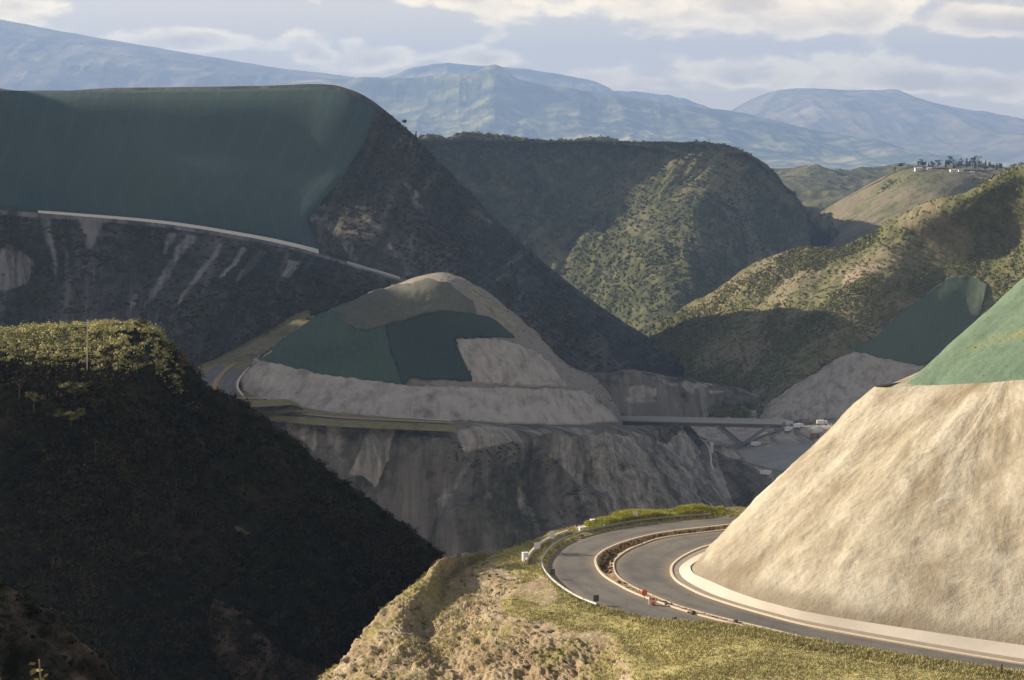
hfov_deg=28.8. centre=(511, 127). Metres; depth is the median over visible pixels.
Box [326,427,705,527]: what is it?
scrub
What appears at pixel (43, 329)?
scrub
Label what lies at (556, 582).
guard rail
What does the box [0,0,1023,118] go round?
sky
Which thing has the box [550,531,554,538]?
marker sign
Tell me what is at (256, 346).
grass knoll
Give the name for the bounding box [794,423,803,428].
parked truck
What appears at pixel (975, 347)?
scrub
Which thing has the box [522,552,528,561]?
end block
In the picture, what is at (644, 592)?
round marker
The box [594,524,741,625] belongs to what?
kerb
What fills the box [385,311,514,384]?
green mat
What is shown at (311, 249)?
toe wall
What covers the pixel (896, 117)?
mountain
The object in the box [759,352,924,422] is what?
concrete slope
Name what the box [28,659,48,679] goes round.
dry shrub
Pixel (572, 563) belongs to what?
road
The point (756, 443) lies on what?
parked truck
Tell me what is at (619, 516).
grass
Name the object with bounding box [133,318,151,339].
tree
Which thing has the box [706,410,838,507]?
valley floor
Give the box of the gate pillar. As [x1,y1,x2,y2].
[710,442,713,452]
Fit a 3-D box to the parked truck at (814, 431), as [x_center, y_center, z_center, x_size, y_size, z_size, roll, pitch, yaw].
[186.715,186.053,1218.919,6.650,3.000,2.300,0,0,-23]
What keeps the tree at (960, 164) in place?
on the hamlet hill at (865, 210)
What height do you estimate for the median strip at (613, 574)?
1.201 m
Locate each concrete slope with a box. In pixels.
[240,350,618,424]
[455,338,567,387]
[691,372,1023,644]
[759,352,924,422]
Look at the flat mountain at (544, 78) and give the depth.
27218.79 m
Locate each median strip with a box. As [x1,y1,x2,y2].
[213,362,453,422]
[596,524,986,666]
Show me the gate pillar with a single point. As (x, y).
(711, 446)
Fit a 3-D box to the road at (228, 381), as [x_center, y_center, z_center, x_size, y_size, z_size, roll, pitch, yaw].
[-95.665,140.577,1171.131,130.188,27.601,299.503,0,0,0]
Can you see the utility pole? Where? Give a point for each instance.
(87, 322)
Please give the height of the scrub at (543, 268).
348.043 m
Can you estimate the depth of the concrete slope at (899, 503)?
294.81 m
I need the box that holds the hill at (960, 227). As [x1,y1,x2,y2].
[648,165,1023,417]
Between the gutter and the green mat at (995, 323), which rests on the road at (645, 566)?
the gutter
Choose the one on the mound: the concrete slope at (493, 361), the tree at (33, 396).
the concrete slope at (493, 361)
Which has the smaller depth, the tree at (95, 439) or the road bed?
the tree at (95, 439)
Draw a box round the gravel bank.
[586,369,764,417]
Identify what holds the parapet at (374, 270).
on the road at (292, 247)
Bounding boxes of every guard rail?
[542,535,596,605]
[573,513,710,536]
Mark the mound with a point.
(578, 380)
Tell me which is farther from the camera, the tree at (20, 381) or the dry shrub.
the tree at (20, 381)
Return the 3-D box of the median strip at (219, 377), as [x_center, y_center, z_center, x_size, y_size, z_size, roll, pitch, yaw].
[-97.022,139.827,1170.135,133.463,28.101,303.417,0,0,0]
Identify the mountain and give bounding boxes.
[0,19,355,90]
[254,65,1023,169]
[388,63,711,108]
[731,88,1023,162]
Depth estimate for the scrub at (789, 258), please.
1544.87 m
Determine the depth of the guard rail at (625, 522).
356.95 m
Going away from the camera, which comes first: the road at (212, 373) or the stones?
the stones
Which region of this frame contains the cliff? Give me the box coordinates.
[195,359,715,556]
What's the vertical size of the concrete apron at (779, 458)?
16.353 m
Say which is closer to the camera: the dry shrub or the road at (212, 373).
the dry shrub
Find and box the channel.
[699,444,726,507]
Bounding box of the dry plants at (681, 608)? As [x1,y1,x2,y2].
[605,573,1010,669]
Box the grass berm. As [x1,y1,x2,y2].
[244,399,455,431]
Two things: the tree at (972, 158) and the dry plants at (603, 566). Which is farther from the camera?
the tree at (972, 158)
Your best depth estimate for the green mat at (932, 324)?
1487.64 m
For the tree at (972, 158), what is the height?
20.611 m
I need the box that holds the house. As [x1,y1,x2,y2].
[914,167,921,170]
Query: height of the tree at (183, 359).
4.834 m
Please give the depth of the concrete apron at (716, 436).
1285.78 m
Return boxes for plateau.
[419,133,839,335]
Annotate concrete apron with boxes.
[691,426,771,447]
[735,442,815,470]
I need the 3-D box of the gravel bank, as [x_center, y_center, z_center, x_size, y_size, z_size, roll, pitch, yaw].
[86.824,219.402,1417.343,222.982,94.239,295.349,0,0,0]
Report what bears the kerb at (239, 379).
on the road at (228, 381)
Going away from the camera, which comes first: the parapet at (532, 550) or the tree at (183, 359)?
the parapet at (532, 550)
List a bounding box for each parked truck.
[751,441,761,446]
[760,470,771,475]
[785,427,791,431]
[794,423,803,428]
[811,429,821,433]
[817,420,827,424]
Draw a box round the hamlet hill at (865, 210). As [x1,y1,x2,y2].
[821,167,1002,247]
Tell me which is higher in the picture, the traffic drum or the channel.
the channel
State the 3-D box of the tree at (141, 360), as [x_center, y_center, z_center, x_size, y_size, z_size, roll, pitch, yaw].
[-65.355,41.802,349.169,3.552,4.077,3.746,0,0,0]
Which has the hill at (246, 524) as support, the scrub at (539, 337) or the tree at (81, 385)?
the tree at (81, 385)
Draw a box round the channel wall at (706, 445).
[699,438,713,469]
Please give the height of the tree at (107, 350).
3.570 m
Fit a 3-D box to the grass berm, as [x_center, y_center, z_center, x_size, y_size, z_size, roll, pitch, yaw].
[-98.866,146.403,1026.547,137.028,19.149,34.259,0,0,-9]
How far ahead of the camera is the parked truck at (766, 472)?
1109.96 m
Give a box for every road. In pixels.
[0,212,405,280]
[201,364,453,424]
[218,369,363,419]
[547,516,738,622]
[614,530,1023,669]
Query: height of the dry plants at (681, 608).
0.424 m
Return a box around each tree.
[10,376,29,399]
[24,392,45,412]
[53,407,85,431]
[58,380,93,408]
[92,433,99,454]
[98,344,116,361]
[131,354,149,374]
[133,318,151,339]
[162,339,175,363]
[176,352,189,374]
[956,158,963,168]
[969,156,976,169]
[974,156,983,169]
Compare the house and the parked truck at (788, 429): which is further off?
the house
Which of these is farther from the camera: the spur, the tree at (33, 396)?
the tree at (33, 396)
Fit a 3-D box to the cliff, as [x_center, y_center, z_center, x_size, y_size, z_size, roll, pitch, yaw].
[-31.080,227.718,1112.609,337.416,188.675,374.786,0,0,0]
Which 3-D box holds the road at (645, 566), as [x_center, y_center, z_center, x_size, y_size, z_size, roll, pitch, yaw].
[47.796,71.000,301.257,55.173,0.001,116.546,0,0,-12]
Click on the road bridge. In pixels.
(777, 425)
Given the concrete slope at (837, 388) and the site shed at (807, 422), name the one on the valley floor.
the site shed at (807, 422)
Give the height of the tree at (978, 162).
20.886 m
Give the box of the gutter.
[672,546,1023,662]
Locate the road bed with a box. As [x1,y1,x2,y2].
[218,370,290,408]
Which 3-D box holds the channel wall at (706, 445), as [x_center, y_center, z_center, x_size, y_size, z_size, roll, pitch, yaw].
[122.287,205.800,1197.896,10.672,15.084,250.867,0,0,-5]
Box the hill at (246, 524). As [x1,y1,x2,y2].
[0,323,445,679]
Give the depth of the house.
2765.09 m
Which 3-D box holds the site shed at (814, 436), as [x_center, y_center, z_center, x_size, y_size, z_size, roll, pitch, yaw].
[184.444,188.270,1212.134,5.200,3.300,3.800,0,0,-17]
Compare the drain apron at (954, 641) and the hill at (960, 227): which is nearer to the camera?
the drain apron at (954, 641)
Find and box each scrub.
[0,111,686,378]
[0,318,197,408]
[0,347,436,679]
[0,573,121,679]
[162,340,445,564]
[321,542,609,679]
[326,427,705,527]
[413,131,841,335]
[443,272,612,402]
[649,164,1023,418]
[877,175,985,193]
[915,286,1023,384]
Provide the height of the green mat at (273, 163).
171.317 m
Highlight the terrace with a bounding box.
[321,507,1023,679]
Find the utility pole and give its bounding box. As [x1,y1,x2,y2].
[85,319,89,369]
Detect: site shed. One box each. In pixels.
[800,421,813,424]
[810,433,819,439]
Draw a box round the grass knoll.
[194,310,314,369]
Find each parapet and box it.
[347,261,399,278]
[525,530,568,564]
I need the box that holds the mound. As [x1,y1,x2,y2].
[262,272,622,425]
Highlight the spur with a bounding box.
[0,580,114,679]
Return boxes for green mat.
[0,87,377,248]
[260,310,401,383]
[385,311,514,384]
[856,276,987,365]
[907,278,1023,384]
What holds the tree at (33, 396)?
on the hill at (246, 524)
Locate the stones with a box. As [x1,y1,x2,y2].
[340,524,615,679]
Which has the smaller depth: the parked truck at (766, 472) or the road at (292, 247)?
the parked truck at (766, 472)
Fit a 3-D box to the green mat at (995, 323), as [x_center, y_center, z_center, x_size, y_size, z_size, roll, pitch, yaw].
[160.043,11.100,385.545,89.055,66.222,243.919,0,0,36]
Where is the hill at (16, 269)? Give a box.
[0,84,684,377]
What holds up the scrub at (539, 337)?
on the mound
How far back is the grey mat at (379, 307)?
1140.19 m
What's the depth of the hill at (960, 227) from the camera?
1546.02 m
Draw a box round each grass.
[584,502,724,531]
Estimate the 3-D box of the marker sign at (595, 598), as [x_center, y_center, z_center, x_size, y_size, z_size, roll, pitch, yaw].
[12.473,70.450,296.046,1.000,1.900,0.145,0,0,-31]
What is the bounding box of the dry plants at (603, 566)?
[599,525,726,573]
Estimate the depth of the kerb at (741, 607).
282.60 m
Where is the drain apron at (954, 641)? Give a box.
[679,552,1023,658]
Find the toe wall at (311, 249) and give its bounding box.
[38,210,318,253]
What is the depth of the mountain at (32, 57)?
22482.22 m
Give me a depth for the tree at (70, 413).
339.03 m
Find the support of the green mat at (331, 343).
on the mound
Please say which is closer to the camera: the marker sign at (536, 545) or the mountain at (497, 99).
the marker sign at (536, 545)
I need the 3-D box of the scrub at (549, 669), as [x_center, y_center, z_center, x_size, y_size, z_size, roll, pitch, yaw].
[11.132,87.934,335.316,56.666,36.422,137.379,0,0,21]
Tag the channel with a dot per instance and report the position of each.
(704, 455)
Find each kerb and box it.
[236,367,451,420]
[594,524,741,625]
[613,529,1012,669]
[670,543,1023,664]
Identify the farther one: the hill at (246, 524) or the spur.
the hill at (246, 524)
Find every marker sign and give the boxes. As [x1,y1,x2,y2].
[534,542,539,548]
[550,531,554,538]
[550,569,554,576]
[593,595,598,601]
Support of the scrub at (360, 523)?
on the hill at (246, 524)
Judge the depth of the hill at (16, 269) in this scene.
1372.39 m
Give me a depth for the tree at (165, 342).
369.51 m
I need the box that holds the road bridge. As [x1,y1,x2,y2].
[621,416,790,448]
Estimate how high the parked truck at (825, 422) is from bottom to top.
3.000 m
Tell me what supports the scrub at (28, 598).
on the spur
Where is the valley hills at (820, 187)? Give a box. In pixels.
[772,163,1011,211]
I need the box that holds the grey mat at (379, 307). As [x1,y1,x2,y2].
[329,278,475,330]
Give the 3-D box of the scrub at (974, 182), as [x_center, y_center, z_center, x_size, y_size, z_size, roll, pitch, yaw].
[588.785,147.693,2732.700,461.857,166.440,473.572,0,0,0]
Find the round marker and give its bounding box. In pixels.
[641,589,646,599]
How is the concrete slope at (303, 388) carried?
on the cliff
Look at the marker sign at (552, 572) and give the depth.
313.40 m
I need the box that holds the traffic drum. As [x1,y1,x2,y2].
[649,597,654,604]
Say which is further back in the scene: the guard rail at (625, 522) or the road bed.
the road bed

